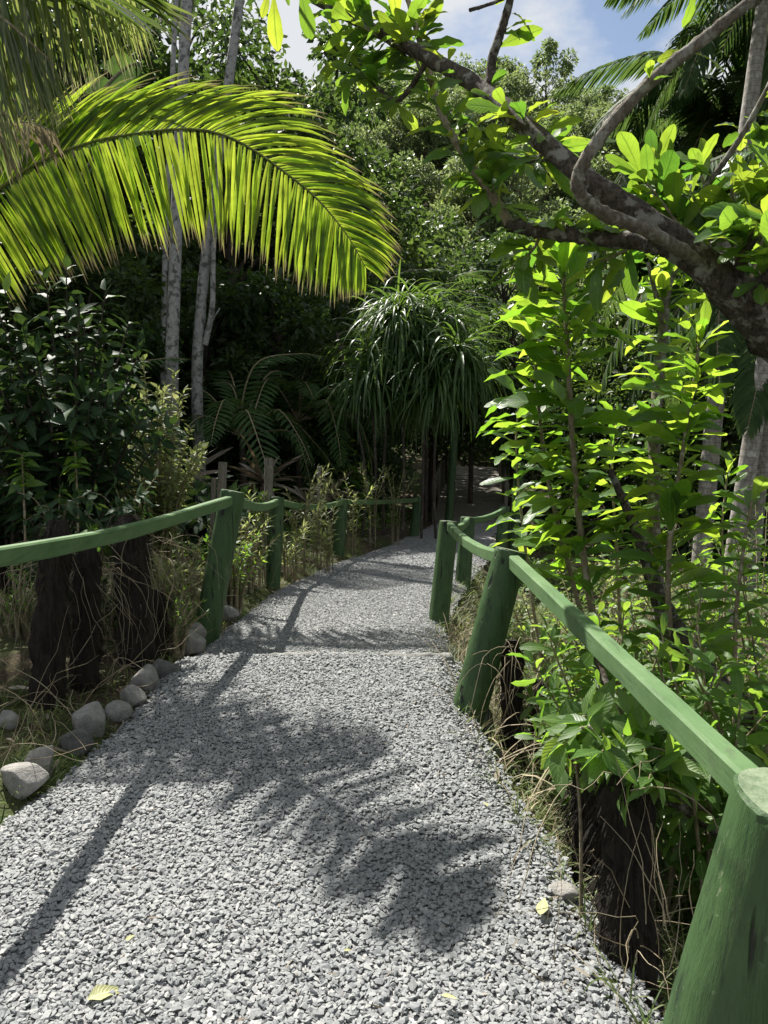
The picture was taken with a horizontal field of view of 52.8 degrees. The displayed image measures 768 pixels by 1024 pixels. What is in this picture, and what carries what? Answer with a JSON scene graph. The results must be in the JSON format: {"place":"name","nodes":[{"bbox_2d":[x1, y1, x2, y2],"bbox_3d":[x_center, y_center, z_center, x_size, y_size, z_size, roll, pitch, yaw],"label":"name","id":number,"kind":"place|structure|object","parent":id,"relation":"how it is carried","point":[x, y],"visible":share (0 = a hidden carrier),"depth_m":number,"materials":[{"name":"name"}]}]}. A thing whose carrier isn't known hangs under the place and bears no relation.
{"place":"outdoors","nodes":[
{"label":"outdoors","id":0,"kind":"place"},
{"bbox_2d":[0,522,663,1023],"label":"gravel path","id":1,"kind":"structure","parent":0,"point":[482,532],"depth_m":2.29,"materials":[{"name":"grey gravel"}]},
{"bbox_2d":[0,125,767,1023],"bbox_3d":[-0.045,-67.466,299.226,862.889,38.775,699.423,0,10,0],"label":"ground","id":2,"kind":"structure","parent":0,"point":[18,659],"depth_m":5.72,"materials":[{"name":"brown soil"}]},
{"bbox_2d":[0,563,37,641],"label":"weed","id":3,"kind":"object","parent":2,"relation":"on","point":[10,628],"visible":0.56,"depth_m":4.43,"materials":[{"name":"green plant"}]},
{"bbox_2d":[0,762,49,799],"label":"rock","id":4,"kind":"object","parent":2,"relation":"on","point":[29,778],"visible":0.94,"depth_m":2.77,"materials":[{"name":"grey stone"}]},
{"bbox_2d":[4,450,46,607],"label":"young plant","id":5,"kind":"object","parent":2,"relation":"on","point":[20,479],"visible":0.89,"depth_m":4.79,"materials":[{"name":"green plant"}]},
{"bbox_2d":[0,322,91,597],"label":"shrub","id":6,"kind":"object","parent":2,"relation":"on","point":[9,535],"visible":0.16,"depth_m":5.97,"materials":[{"name":"green plant"}]},
{"bbox_2d":[0,10,93,390],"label":"forest tree","id":7,"kind":"object","parent":2,"relation":"on","point":[30,303],"visible":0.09,"depth_m":11.50,"materials":[{"name":"green plant"}]},
{"bbox_2d":[21,520,85,710],"bbox_3d":[-1.513,0.535,3.538,0.284,1.001,0.396,0,10,0],"label":"tree fern stump","id":8,"kind":"object","parent":2,"relation":"on","point":[52,585],"visible":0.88,"depth_m":3.47,"materials":[{"name":"brown wood"}]},
{"bbox_2d":[3,483,109,535],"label":"leafy sprig","id":9,"kind":"object","parent":8,"relation":"on","point":[69,507],"visible":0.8,"depth_m":4.09,"materials":[{"name":"green plant"}]},
{"bbox_2d":[57,727,94,755],"bbox_3d":[-1.261,0.948,3.175,0.161,0.135,0.107,0,10,0],"label":"rock","id":10,"kind":"object","parent":2,"relation":"on","point":[81,734],"visible":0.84,"depth_m":3.13,"materials":[{"name":"grey stone"}]},
{"bbox_2d":[0,0,156,384],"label":"forest tree","id":11,"kind":"object","parent":2,"relation":"on","point":[136,237],"visible":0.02,"depth_m":14.16,"materials":[{"name":"green plant"}]},
{"bbox_2d":[0,0,157,184],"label":"coconut palm","id":12,"kind":"object","parent":2,"relation":"on","point":[16,45],"visible":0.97,"depth_m":5.25,"materials":[{"name":"green plant"}]},
{"bbox_2d":[0,52,168,453],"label":"tree","id":13,"kind":"object","parent":2,"relation":"on","point":[116,73],"visible":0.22,"depth_m":10.19,"materials":[{"name":"green plant"}]},
{"bbox_2d":[66,546,111,695],"bbox_3d":[-1.462,0.589,3.799,0.243,0.854,0.361,0,10,0],"label":"tree fern stump","id":14,"kind":"object","parent":2,"relation":"on","point":[88,673],"visible":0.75,"depth_m":3.74,"materials":[{"name":"brown wood"}]},
{"bbox_2d":[72,701,105,737],"bbox_3d":[-1.260,0.912,3.317,0.110,0.176,0.126,8,13,38],"label":"rock","id":15,"kind":"object","parent":2,"relation":"on","point":[90,718],"visible":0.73,"depth_m":3.29,"materials":[{"name":"grey stone"}]},
{"bbox_2d":[0,240,184,485],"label":"forest tree","id":16,"kind":"object","parent":2,"relation":"on","point":[114,277],"visible":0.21,"depth_m":12.54,"materials":[{"name":"green plant"}]},
{"bbox_2d":[0,254,187,566],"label":"shrub","id":17,"kind":"object","parent":2,"relation":"on","point":[68,417],"visible":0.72,"depth_m":5.28,"materials":[{"name":"green plant"}]},
{"bbox_2d":[54,357,208,494],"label":"shade palm","id":18,"kind":"object","parent":2,"relation":"on","point":[173,359],"visible":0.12,"depth_m":11.80,"materials":[{"name":"green plant"}]},
{"bbox_2d":[105,514,161,669],"bbox_3d":[-1.374,0.499,4.248,0.293,0.972,0.454,-4,11,-20],"label":"tree fern stump","id":19,"kind":"object","parent":2,"relation":"on","point":[135,552],"visible":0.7,"depth_m":4.17,"materials":[{"name":"brown wood"}]},
{"bbox_2d":[80,468,161,535],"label":"leafy sprig","id":20,"kind":"object","parent":19,"relation":"on","point":[131,507],"visible":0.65,"depth_m":4.45,"materials":[{"name":"green plant"}]},
{"bbox_2d":[0,0,271,475],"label":"forest tree","id":21,"kind":"object","parent":2,"relation":"on","point":[99,51],"visible":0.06,"depth_m":16.16,"materials":[{"name":"green plant"}]},
{"bbox_2d":[100,354,208,583],"bbox_3d":[-2.042,-0.308,6.882,1.046,2.155,0.983,3,11,19],"label":"shrub","id":22,"kind":"object","parent":2,"relation":"on","point":[166,493],"visible":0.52,"depth_m":6.85,"materials":[{"name":"green plant"}]},
{"bbox_2d":[106,547,204,626],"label":"weed","id":23,"kind":"object","parent":2,"relation":"on","point":[166,584],"visible":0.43,"depth_m":5.14,"materials":[{"name":"green plant"}]},
{"bbox_2d":[151,589,178,659],"bbox_3d":[-1.380,0.738,4.639,0.262,0.551,0.330,7,12,33],"label":"tree fern stump","id":24,"kind":"object","parent":2,"relation":"on","point":[161,612],"visible":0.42,"depth_m":4.59,"materials":[{"name":"brown wood"}]},
{"bbox_2d":[160,0,178,430],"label":"slim palm","id":25,"kind":"object","parent":2,"relation":"on","point":[164,254],"visible":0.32,"depth_m":12.86,"materials":[{"name":"white plant"}]},
{"bbox_2d":[54,0,287,385],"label":"forest tree","id":26,"kind":"object","parent":2,"relation":"on","point":[267,45],"visible":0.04,"depth_m":22.45,"materials":[{"name":"green plant"}]},
{"bbox_2d":[149,531,205,606],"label":"weed","id":27,"kind":"object","parent":2,"relation":"on","point":[186,573],"visible":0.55,"depth_m":5.93,"materials":[{"name":"green plant"}]},
{"bbox_2d":[165,0,192,503],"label":"slim palm","id":28,"kind":"object","parent":2,"relation":"on","point":[173,309],"visible":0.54,"depth_m":12.12,"materials":[{"name":"white plant"}]},
{"bbox_2d":[162,582,209,658],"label":"weed","id":29,"kind":"object","parent":2,"relation":"on","point":[176,624],"visible":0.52,"depth_m":4.71,"materials":[{"name":"green plant"}]},
{"bbox_2d":[0,0,401,309],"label":"coconut palm","id":30,"kind":"object","parent":2,"relation":"on","point":[36,213],"visible":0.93,"depth_m":7.11,"materials":[{"name":"green plant"}]},
{"bbox_2d":[104,262,297,517],"bbox_3d":[-3.365,-2.142,14.757,3.576,5.212,3.371,0,10,0],"label":"forest tree","id":31,"kind":"object","parent":2,"relation":"on","point":[236,304],"visible":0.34,"depth_m":13.88,"materials":[{"name":"green plant"}]},
{"bbox_2d":[162,474,250,551],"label":"shrub","id":32,"kind":"object","parent":2,"relation":"on","point":[201,486],"visible":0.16,"depth_m":9.60,"materials":[{"name":"green plant"}]},
{"bbox_2d":[0,489,420,646],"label":"rail fence","id":33,"kind":"object","parent":2,"relation":"on","point":[228,506],"visible":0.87,"depth_m":5.12,"materials":[{"name":"green paint"}]},
{"bbox_2d":[191,0,243,500],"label":"slim palm","id":34,"kind":"object","parent":2,"relation":"on","point":[201,335],"visible":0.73,"depth_m":12.72,"materials":[{"name":"white plant"}]},
{"bbox_2d":[85,49,361,482],"bbox_3d":[-3.384,-4.446,16.688,5.987,9.775,5.901,0,10,0],"label":"forest tree","id":35,"kind":"object","parent":2,"relation":"on","point":[194,261],"visible":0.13,"depth_m":15.76,"materials":[{"name":"green plant"}]},
{"bbox_2d":[190,530,268,614],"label":"weed","id":36,"kind":"object","parent":2,"relation":"on","point":[237,589],"visible":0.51,"depth_m":6.13,"materials":[{"name":"green plant"}]},
{"bbox_2d":[133,353,338,518],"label":"shade palm","id":37,"kind":"object","parent":2,"relation":"on","point":[239,428],"visible":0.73,"depth_m":12.85,"materials":[{"name":"green plant"}]},
{"bbox_2d":[181,479,291,555],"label":"shrub","id":38,"kind":"object","parent":2,"relation":"on","point":[200,525],"visible":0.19,"depth_m":9.12,"materials":[{"name":"green plant"}]},
{"bbox_2d":[206,493,282,593],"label":"weed","id":39,"kind":"object","parent":2,"relation":"on","point":[250,559],"visible":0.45,"depth_m":7.04,"materials":[{"name":"green plant"}]},
{"bbox_2d":[205,435,307,500],"bbox_3d":[-1.665,-0.266,10.856,1.377,1.732,1.282,-9,13,-41],"label":"bromeliad","id":40,"kind":"object","parent":2,"relation":"on","point":[256,474],"visible":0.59,"depth_m":10.75,"materials":[{"name":"green plant"}]},
{"bbox_2d":[183,262,360,520],"bbox_3d":[-2.106,-2.160,14.990,3.490,5.444,3.773,0,10,0],"label":"forest tree","id":41,"kind":"object","parent":2,"relation":"on","point":[294,327],"visible":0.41,"depth_m":14.20,"materials":[{"name":"green plant"}]},
{"bbox_2d":[205,346,389,526],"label":"shade palm","id":42,"kind":"object","parent":2,"relation":"on","point":[305,390],"visible":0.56,"depth_m":13.76,"materials":[{"name":"green plant"}]},
{"bbox_2d":[161,0,447,501],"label":"forest tree","id":43,"kind":"object","parent":2,"relation":"on","point":[332,108],"visible":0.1,"depth_m":18.30,"materials":[{"name":"green plant"}]},
{"bbox_2d":[284,463,332,573],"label":"weed","id":44,"kind":"object","parent":2,"relation":"on","point":[305,518],"visible":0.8,"depth_m":8.47,"materials":[{"name":"green plant"}]},
{"bbox_2d":[308,430,379,522],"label":"shrub","id":45,"kind":"object","parent":2,"relation":"on","point":[349,467],"visible":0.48,"depth_m":14.73,"materials":[{"name":"green plant"}]},
{"bbox_2d":[262,137,443,475],"bbox_3d":[-1.373,-5.662,23.055,6.606,10.493,7.103,0,10,0],"label":"forest tree","id":46,"kind":"object","parent":2,"relation":"on","point":[397,214],"visible":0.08,"depth_m":22.32,"materials":[{"name":"green plant"}]},
{"bbox_2d":[0,523,718,1016],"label":"dry undergrowth","id":47,"kind":"object","parent":2,"relation":"on","point":[524,749],"visible":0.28,"depth_m":3.31,"materials":[{"name":"beige plant"}]},
{"bbox_2d":[288,314,433,521],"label":"forest tree","id":48,"kind":"object","parent":2,"relation":"on","point":[388,462],"visible":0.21,"depth_m":16.06,"materials":[{"name":"green plant"}]},
{"bbox_2d":[333,112,402,184],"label":"hillside tree","id":49,"kind":"object","parent":2,"relation":"on","point":[362,131],"visible":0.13,"depth_m":70.24,"materials":[{"name":"green plant"}]},
{"bbox_2d":[0,518,764,1020],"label":"leaf litter","id":50,"kind":"object","parent":2,"relation":"on","point":[306,732],"visible":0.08,"depth_m":3.50,"materials":[{"name":"brown plant"}]},
{"bbox_2d":[0,506,767,683],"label":"ground cover foliage","id":51,"kind":"object","parent":2,"relation":"on","point":[632,564],"visible":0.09,"depth_m":10.87,"materials":[{"name":"green plant"}]},
{"bbox_2d":[332,191,471,456],"bbox_3d":[0.345,-6.623,28.796,5.714,9.876,6.275,-7,12,-36],"label":"forest tree","id":52,"kind":"object","parent":2,"relation":"on","point":[424,213],"visible":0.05,"depth_m":27.41,"materials":[{"name":"green plant"}]},
{"bbox_2d":[377,101,435,160],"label":"hillside tree","id":53,"kind":"object","parent":2,"relation":"on","point":[395,119],"visible":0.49,"depth_m":82.45,"materials":[{"name":"green plant"}]},
{"bbox_2d":[301,259,520,539],"bbox_3d":[0.448,-1.778,13.205,3.745,4.644,3.457,0,10,0],"label":"strap leaf clump","id":54,"kind":"object","parent":2,"relation":"on","point":[419,356],"visible":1,"depth_m":12.46,"materials":[{"name":"green plant"}]},
{"bbox_2d":[392,147,445,211],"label":"hillside tree","id":55,"kind":"object","parent":2,"relation":"on","point":[427,185],"visible":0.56,"depth_m":72.10,"materials":[{"name":"green plant"}]},
{"bbox_2d":[396,102,460,167],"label":"hillside tree","id":56,"kind":"object","parent":2,"relation":"on","point":[438,139],"visible":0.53,"depth_m":81.56,"materials":[{"name":"green plant"}]},
{"bbox_2d":[377,313,490,512],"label":"forest tree","id":57,"kind":"object","parent":2,"relation":"on","point":[446,443],"visible":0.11,"depth_m":20.70,"materials":[{"name":"green plant"}]},
{"bbox_2d":[444,428,458,520],"bbox_3d":[1.439,-0.569,16.595,0.181,2.461,0.630,4,11,21],"label":"pole","id":58,"kind":"object","parent":2,"relation":"on","point":[449,505],"visible":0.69,"depth_m":16.52,"materials":[{"name":"green paint"}]},
{"bbox_2d":[417,270,508,483],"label":"shade palm","id":59,"kind":"object","parent":2,"relation":"on","point":[453,278],"visible":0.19,"depth_m":21.35,"materials":[{"name":"green plant"}]},
{"bbox_2d":[431,453,507,522],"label":"boardwalk","id":60,"kind":"structure","parent":2,"relation":"on","point":[487,499],"depth_m":19.96,"materials":[{"name":"wood"}]},
{"bbox_2d":[433,147,509,245],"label":"hillside tree","id":61,"kind":"object","parent":2,"relation":"on","point":[454,169],"visible":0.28,"depth_m":68.28,"materials":[{"name":"green plant"}]},
{"bbox_2d":[468,146,549,267],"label":"hillside tree","id":62,"kind":"object","parent":2,"relation":"on","point":[516,183],"visible":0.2,"depth_m":67.56,"materials":[{"name":"green plant"}]},
{"bbox_2d":[491,636,531,771],"bbox_3d":[0.613,0.979,3.718,0.211,0.726,0.323,0,10,0],"label":"tree fern stump","id":63,"kind":"object","parent":2,"relation":"on","point":[517,706],"visible":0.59,"depth_m":3.67,"materials":[{"name":"brown wood"}]},
{"bbox_2d":[476,368,551,679],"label":"sapling","id":64,"kind":"object","parent":2,"relation":"on","point":[506,380],"visible":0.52,"depth_m":4.70,"materials":[{"name":"green plant"}]},
{"bbox_2d":[442,230,592,466],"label":"forest tree","id":65,"kind":"object","parent":2,"relation":"on","point":[475,258],"visible":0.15,"depth_m":30.63,"materials":[{"name":"green plant"}]},
{"bbox_2d":[453,299,597,528],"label":"forest tree","id":66,"kind":"object","parent":2,"relation":"on","point":[501,345],"visible":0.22,"depth_m":18.29,"materials":[{"name":"green plant"}]},
{"bbox_2d":[285,0,767,837],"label":"tree","id":67,"kind":"object","parent":2,"relation":"on","point":[635,220],"visible":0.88,"depth_m":2.89,"materials":[{"name":"green plant"}]},
{"bbox_2d":[260,0,315,50],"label":"hanging sprig","id":68,"kind":"object","parent":67,"relation":"hanging from","point":[306,20],"visible":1,"depth_m":1.76,"materials":[{"name":"green plant"}]},
{"bbox_2d":[511,35,583,124],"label":"hillside tree","id":69,"kind":"object","parent":2,"relation":"on","point":[551,50],"visible":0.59,"depth_m":88.86,"materials":[{"name":"green plant"}]},
{"bbox_2d":[483,217,645,680],"bbox_3d":[0.865,0.034,3.728,0.664,2.818,0.815,-3,11,-18],"label":"sapling","id":70,"kind":"object","parent":2,"relation":"on","point":[570,259],"visible":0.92,"depth_m":3.61,"materials":[{"name":"green plant"}]},
{"bbox_2d":[488,293,640,513],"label":"forest tree","id":71,"kind":"object","parent":2,"relation":"on","point":[535,472],"visible":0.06,"depth_m":23.18,"materials":[{"name":"green plant"}]},
{"bbox_2d":[544,721,594,917],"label":"young plant","id":72,"kind":"object","parent":2,"relation":"on","point":[547,762],"visible":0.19,"depth_m":2.17,"materials":[{"name":"green plant"}]},
{"bbox_2d":[553,767,600,920],"bbox_3d":[0.681,1.122,2.627,0.205,0.489,0.264,0,10,0],"label":"tree fern stump","id":73,"kind":"object","parent":2,"relation":"on","point":[574,815],"visible":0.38,"depth_m":2.57,"materials":[{"name":"brown wood"}]},
{"bbox_2d":[527,673,620,798],"bbox_3d":[0.659,0.791,2.681,0.469,0.301,0.444,-9,13,-42],"label":"leafy sprig","id":74,"kind":"object","parent":73,"relation":"on","point":[567,704],"visible":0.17,"depth_m":2.70,"materials":[{"name":"green plant"}]},
{"bbox_2d":[509,585,653,708],"bbox_3d":[1.165,0.980,4.482,0.976,1.006,1.108,0,10,0],"label":"shrub","id":75,"kind":"object","parent":2,"relation":"on","point":[544,633],"visible":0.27,"depth_m":4.61,"materials":[{"name":"green plant"}]},
{"bbox_2d":[548,146,622,221],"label":"hillside tree","id":76,"kind":"object","parent":2,"relation":"on","point":[561,193],"visible":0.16,"depth_m":73.30,"materials":[{"name":"green plant"}]},
{"bbox_2d":[559,100,620,161],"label":"hillside tree","id":77,"kind":"object","parent":2,"relation":"on","point":[571,108],"visible":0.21,"depth_m":79.19,"materials":[{"name":"green plant"}]},
{"bbox_2d":[553,566,629,679],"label":"sapling","id":78,"kind":"object","parent":2,"relation":"on","point":[587,586],"visible":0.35,"depth_m":3.41,"materials":[{"name":"green plant"}]},
{"bbox_2d":[429,505,767,1023],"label":"rail fence","id":79,"kind":"object","parent":2,"relation":"on","point":[721,976],"visible":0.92,"depth_m":1.40,"materials":[{"name":"green paint"}]},
{"bbox_2d":[518,314,686,532],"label":"forest tree","id":80,"kind":"object","parent":2,"relation":"on","point":[601,367],"visible":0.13,"depth_m":20.56,"materials":[{"name":"green plant"}]},
{"bbox_2d":[574,401,646,689],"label":"sapling","id":81,"kind":"object","parent":2,"relation":"on","point":[601,482],"visible":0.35,"depth_m":4.57,"materials":[{"name":"green plant"}]},
{"bbox_2d":[506,601,738,816],"bbox_3d":[0.900,0.911,2.966,0.681,1.109,0.582,-8,13,-39],"label":"shrub","id":82,"kind":"object","parent":2,"relation":"on","point":[722,641],"visible":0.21,"depth_m":2.91,"materials":[{"name":"green plant"}]},
{"bbox_2d":[579,774,672,1023],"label":"tree fern stump","id":83,"kind":"object","parent":2,"relation":"on","point":[616,853],"visible":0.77,"depth_m":2.00,"materials":[{"name":"brown wood"}]},
{"bbox_2d":[534,677,698,827],"bbox_3d":[0.664,0.622,2.149,0.477,0.299,0.471,0,10,0],"label":"leafy sprig","id":84,"kind":"object","parent":83,"relation":"on","point":[633,728],"visible":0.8,"depth_m":2.10,"materials":[{"name":"green plant"}]},
{"bbox_2d":[574,728,724,808],"bbox_3d":[0.699,0.672,2.078,0.396,0.275,0.385,-5,11,-28],"label":"leafy sprig","id":85,"kind":"object","parent":83,"relation":"on","point":[679,764],"visible":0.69,"depth_m":1.99,"materials":[{"name":"green plant"}]},
{"bbox_2d":[582,223,700,401],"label":"feather palm","id":86,"kind":"object","parent":2,"relation":"on","point":[641,272],"visible":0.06,"depth_m":19.41,"materials":[{"name":"green plant"}]},
{"bbox_2d":[598,233,715,686],"bbox_3d":[1.445,-0.009,4.188,0.594,2.952,0.659,8,13,40],"label":"sapling","id":87,"kind":"object","parent":2,"relation":"on","point":[659,295],"visible":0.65,"depth_m":4.07,"materials":[{"name":"green plant"}]},
{"bbox_2d":[600,783,715,916],"bbox_3d":[1.218,1.238,2.907,0.750,0.652,0.846,-5,11,-25],"label":"shrub","id":88,"kind":"object","parent":2,"relation":"on","point":[688,839],"visible":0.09,"depth_m":2.70,"materials":[{"name":"green plant"}]},
{"bbox_2d":[578,336,741,557],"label":"forest tree","id":89,"kind":"object","parent":2,"relation":"on","point":[622,402],"visible":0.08,"depth_m":18.35,"materials":[{"name":"green plant"}]},
{"bbox_2d":[554,51,767,567],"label":"feather palm","id":90,"kind":"object","parent":2,"relation":"on","point":[680,112],"visible":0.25,"depth_m":13.89,"materials":[{"name":"green plant"}]},
{"bbox_2d":[561,578,767,919],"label":"shrub","id":91,"kind":"object","parent":2,"relation":"on","point":[673,838],"visible":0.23,"depth_m":2.67,"materials":[{"name":"green plant"}]},
{"bbox_2d":[578,545,767,686],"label":"shrub","id":92,"kind":"object","parent":2,"relation":"on","point":[611,594],"visible":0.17,"depth_m":5.58,"materials":[{"name":"green plant"}]},
{"bbox_2d":[608,300,740,858],"bbox_3d":[1.220,0.324,3.318,0.516,2.421,0.840,3,10,15],"label":"sapling","id":93,"kind":"object","parent":2,"relation":"on","point":[675,497],"visible":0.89,"depth_m":3.25,"materials":[{"name":"green plant"}]},
{"bbox_2d":[597,145,767,439],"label":"feather palm","id":94,"kind":"object","parent":2,"relation":"on","point":[743,394],"visible":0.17,"depth_m":9.44,"materials":[{"name":"green plant"}]},
{"bbox_2d":[603,0,767,590],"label":"feather palm","id":95,"kind":"object","parent":2,"relation":"on","point":[690,71],"visible":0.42,"depth_m":12.97,"materials":[{"name":"green plant"}]},
{"bbox_2d":[621,605,767,904],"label":"shrub","id":96,"kind":"object","parent":2,"relation":"on","point":[743,740],"visible":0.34,"depth_m":2.56,"materials":[{"name":"green plant"}]},
{"bbox_2d":[631,336,767,569],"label":"forest tree","id":97,"kind":"object","parent":2,"relation":"on","point":[734,448],"visible":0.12,"depth_m":16.23,"materials":[{"name":"green plant"}]},
{"bbox_2d":[661,546,767,766],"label":"shrub","id":98,"kind":"object","parent":2,"relation":"on","point":[692,602],"visible":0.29,"depth_m":4.11,"materials":[{"name":"green plant"}]},
{"bbox_2d":[663,631,767,830],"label":"shrub","id":99,"kind":"object","parent":2,"relation":"on","point":[718,694],"visible":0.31,"depth_m":2.50,"materials":[{"name":"green plant"}]},
{"bbox_2d":[674,504,767,694],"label":"shrub","id":100,"kind":"object","parent":2,"relation":"on","point":[749,555],"visible":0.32,"depth_m":6.03,"materials":[{"name":"green plant"}]},
{"bbox_2d":[699,452,754,663],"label":"sapling","id":101,"kind":"object","parent":2,"relation":"on","point":[736,478],"visible":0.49,"depth_m":4.97,"materials":[{"name":"green plant"}]},
{"bbox_2d":[687,0,767,607],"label":"grey palm","id":102,"kind":"object","parent":2,"relation":"on","point":[754,71],"visible":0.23,"depth_m":10.11,"materials":[{"name":"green plant"}]},
{"bbox_2d":[695,475,767,802],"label":"sapling","id":103,"kind":"object","parent":2,"relation":"on","point":[760,485],"visible":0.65,"depth_m":3.00,"materials":[{"name":"green plant"}]},
{"bbox_2d":[709,0,767,622],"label":"grey palm","id":104,"kind":"object","parent":2,"relation":"on","point":[749,452],"visible":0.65,"depth_m":9.25,"materials":[{"name":"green plant"}]},
{"bbox_2d":[101,0,747,130],"label":"sky","id":105,"kind":"structure","parent":0,"point":[598,33],"materials":[{"name":"blue"}]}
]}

